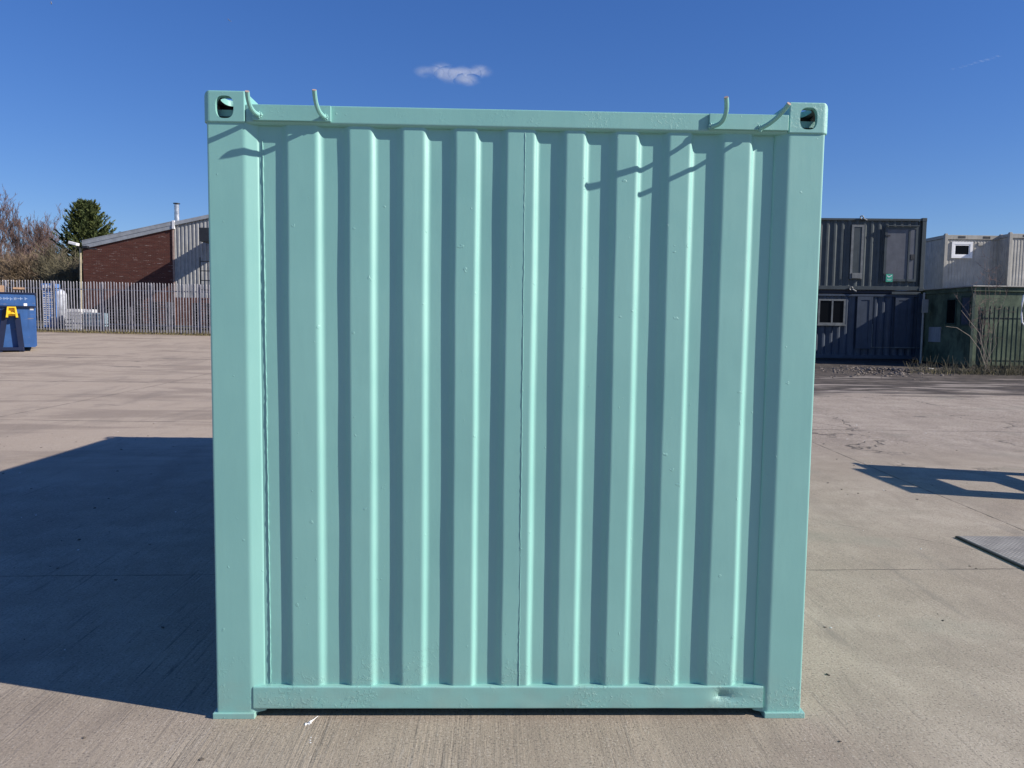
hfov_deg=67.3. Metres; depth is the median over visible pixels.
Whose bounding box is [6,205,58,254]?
bare tree
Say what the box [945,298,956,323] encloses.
window
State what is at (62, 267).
shrub
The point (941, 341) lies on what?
site cabin
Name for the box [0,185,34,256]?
bare tree
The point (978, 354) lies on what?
palisade fence
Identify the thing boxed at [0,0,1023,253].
sky
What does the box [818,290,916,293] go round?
timber bearer
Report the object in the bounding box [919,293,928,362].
downpipe
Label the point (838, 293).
timber bearer
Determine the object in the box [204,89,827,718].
shipping container
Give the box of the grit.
[2,423,1020,760]
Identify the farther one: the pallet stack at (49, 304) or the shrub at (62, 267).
the shrub at (62, 267)
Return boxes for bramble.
[946,310,985,367]
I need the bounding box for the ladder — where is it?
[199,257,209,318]
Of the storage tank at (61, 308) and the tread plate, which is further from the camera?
the storage tank at (61, 308)
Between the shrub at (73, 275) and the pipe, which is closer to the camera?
the pipe
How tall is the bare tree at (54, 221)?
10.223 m
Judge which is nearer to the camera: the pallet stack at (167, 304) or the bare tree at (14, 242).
the pallet stack at (167, 304)
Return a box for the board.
[13,287,24,289]
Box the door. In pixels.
[882,225,919,281]
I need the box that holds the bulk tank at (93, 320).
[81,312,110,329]
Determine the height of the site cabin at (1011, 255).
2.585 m
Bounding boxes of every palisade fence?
[2,280,210,333]
[975,306,1023,371]
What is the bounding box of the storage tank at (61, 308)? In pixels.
[57,289,67,327]
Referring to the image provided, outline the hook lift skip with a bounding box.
[0,292,36,351]
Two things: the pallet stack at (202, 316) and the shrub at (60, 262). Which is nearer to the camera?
the pallet stack at (202, 316)
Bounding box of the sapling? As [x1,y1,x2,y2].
[954,254,1014,373]
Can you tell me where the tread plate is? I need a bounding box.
[955,536,1023,568]
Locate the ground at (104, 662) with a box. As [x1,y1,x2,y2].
[0,314,1023,767]
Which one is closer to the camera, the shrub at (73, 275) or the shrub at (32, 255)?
the shrub at (73, 275)
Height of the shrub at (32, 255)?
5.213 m
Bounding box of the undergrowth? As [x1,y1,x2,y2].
[0,246,84,312]
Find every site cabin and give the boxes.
[895,233,1002,290]
[908,285,1023,368]
[996,232,1023,285]
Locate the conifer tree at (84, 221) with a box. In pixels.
[48,197,119,261]
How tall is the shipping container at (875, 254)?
2.825 m
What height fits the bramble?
1.856 m
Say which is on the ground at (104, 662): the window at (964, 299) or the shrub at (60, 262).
the shrub at (60, 262)
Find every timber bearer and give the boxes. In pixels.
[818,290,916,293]
[818,293,892,294]
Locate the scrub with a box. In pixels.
[903,356,1023,375]
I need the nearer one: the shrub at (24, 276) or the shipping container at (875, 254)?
the shipping container at (875, 254)
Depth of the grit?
5.00 m
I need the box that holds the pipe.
[1021,295,1023,325]
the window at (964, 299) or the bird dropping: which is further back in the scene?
the window at (964, 299)
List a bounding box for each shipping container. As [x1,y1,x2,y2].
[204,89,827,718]
[815,286,922,359]
[818,215,926,290]
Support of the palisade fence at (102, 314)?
on the ground at (104, 662)
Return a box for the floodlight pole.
[68,241,96,322]
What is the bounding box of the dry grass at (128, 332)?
[37,328,1017,374]
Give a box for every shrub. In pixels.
[0,242,35,292]
[0,248,39,292]
[0,249,50,313]
[18,243,52,315]
[25,239,73,305]
[29,250,77,309]
[37,249,82,317]
[45,251,83,320]
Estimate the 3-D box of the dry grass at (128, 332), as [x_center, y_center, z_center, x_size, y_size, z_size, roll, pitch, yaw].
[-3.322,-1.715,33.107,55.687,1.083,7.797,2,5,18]
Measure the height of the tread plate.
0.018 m
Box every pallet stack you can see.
[41,283,58,326]
[104,307,138,328]
[132,302,174,329]
[191,303,210,329]
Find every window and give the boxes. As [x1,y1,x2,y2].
[817,299,845,325]
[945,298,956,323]
[951,242,972,257]
[960,296,970,325]
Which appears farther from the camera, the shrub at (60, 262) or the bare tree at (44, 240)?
the bare tree at (44, 240)
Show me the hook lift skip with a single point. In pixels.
(18, 330)
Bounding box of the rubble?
[819,364,951,380]
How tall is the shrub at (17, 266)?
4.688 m
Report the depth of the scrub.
24.41 m
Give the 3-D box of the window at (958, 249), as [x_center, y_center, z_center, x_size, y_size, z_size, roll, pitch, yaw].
[18.273,-5.444,31.252,0.857,0.656,0.060,1,4,-2]
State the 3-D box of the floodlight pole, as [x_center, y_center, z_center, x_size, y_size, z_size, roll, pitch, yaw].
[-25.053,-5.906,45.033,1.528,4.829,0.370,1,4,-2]
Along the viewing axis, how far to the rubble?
24.51 m
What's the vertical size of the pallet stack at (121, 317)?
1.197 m
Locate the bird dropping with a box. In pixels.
[304,716,317,742]
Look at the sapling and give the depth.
24.47 m
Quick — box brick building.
[82,203,209,325]
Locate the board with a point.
(18, 288)
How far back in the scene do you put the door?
29.20 m
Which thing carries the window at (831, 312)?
in the shipping container at (871, 326)
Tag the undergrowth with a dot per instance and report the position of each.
(29, 257)
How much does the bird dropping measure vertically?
0.010 m
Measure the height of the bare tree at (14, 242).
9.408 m
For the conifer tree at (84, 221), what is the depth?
57.65 m
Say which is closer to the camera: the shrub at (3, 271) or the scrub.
the scrub
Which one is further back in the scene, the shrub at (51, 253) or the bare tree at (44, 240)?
the bare tree at (44, 240)
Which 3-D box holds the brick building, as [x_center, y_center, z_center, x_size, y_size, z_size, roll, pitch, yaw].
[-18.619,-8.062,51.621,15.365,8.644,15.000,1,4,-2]
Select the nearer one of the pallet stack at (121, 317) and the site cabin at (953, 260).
the site cabin at (953, 260)
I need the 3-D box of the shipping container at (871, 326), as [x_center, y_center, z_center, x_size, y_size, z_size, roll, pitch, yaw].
[12.652,-2.432,30.651,6.066,2.778,2.505,1,4,1]
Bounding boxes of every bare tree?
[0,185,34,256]
[0,203,32,256]
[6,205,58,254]
[25,227,58,254]
[26,203,65,254]

